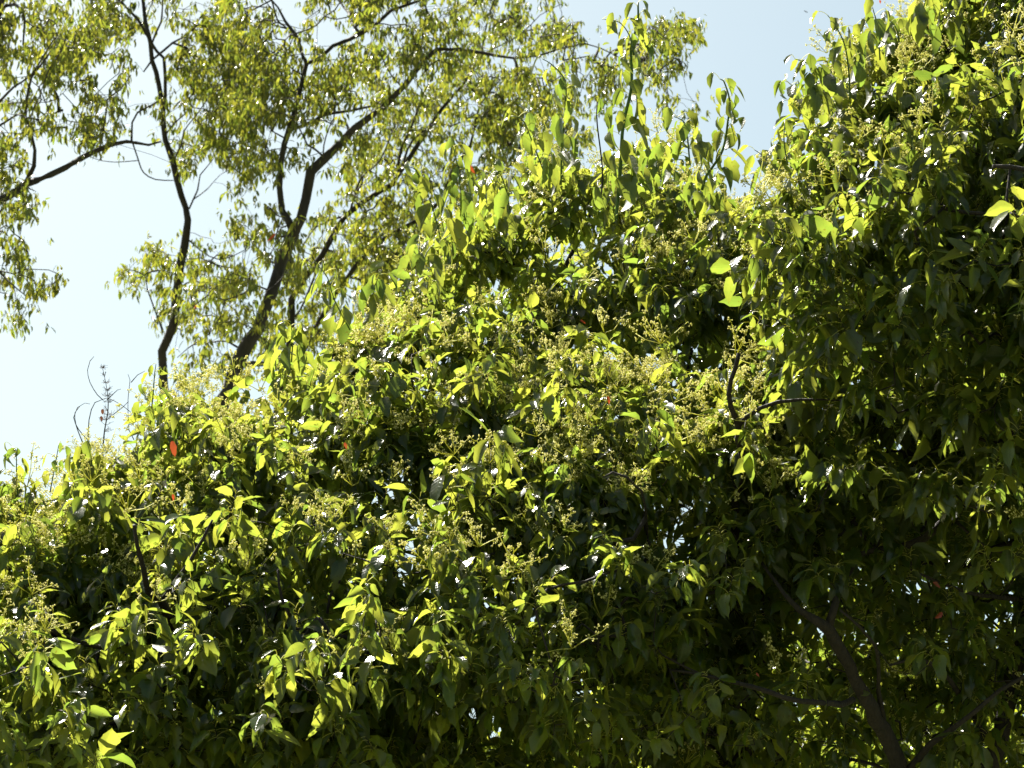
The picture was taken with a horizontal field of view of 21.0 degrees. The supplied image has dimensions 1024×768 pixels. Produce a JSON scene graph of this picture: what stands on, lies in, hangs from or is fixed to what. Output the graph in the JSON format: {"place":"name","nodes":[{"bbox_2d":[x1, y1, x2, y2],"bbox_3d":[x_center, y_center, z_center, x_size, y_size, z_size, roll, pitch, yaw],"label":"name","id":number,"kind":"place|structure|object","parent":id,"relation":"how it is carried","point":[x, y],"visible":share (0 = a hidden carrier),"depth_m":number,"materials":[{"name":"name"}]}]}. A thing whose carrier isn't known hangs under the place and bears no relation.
{"place":"outdoors","nodes":[
{"label":"outdoors","id":0,"kind":"place"},
{"bbox_2d":[0,0,1023,762],"label":"sky","id":1,"kind":"structure","parent":0,"point":[96,217],"materials":[{"name":"blue"}]},
{"label":"ground","id":2,"kind":"structure","parent":0,"visible":0},
{"bbox_2d":[0,0,197,342],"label":"tree","id":3,"kind":"object","parent":2,"relation":"on","point":[78,52],"visible":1,"depth_m":23.88,"materials":[{"name":"green plant"}]},
{"bbox_2d":[73,358,144,455],"bbox_3d":[-1.954,3.038,12.816,0.349,6.360,1.074,0,-20,0],"label":"bare sapling","id":4,"kind":"object","parent":2,"relation":"on","point":[102,410],"visible":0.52,"depth_m":13.40,"materials":[{"name":"brown plant"}]},
{"bbox_2d":[73,0,280,500],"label":"tree","id":5,"kind":"object","parent":2,"relation":"on","point":[229,74],"visible":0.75,"depth_m":26.97,"materials":[{"name":"green plant"}]},
{"bbox_2d":[247,0,600,650],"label":"tree","id":6,"kind":"object","parent":2,"relation":"on","point":[489,118],"visible":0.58,"depth_m":27.81,"materials":[{"name":"green plant"}]},
{"bbox_2d":[146,0,717,742],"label":"tree","id":7,"kind":"object","parent":2,"relation":"on","point":[274,74],"visible":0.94,"depth_m":24.94,"materials":[{"name":"green plant"}]},
{"bbox_2d":[0,0,880,767],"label":"tree","id":8,"kind":"object","parent":2,"relation":"on","point":[536,474],"visible":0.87,"depth_m":11.23,"materials":[{"name":"green plant"}]},
{"bbox_2d":[463,636,1023,767],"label":"tree","id":9,"kind":"object","parent":2,"relation":"on","point":[904,740],"visible":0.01,"depth_m":16.93,"materials":[{"name":"green plant"}]},
{"bbox_2d":[516,0,1023,767],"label":"tree","id":10,"kind":"object","parent":2,"relation":"on","point":[918,320],"visible":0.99,"depth_m":10.91,"materials":[{"name":"green plant"}]}
]}

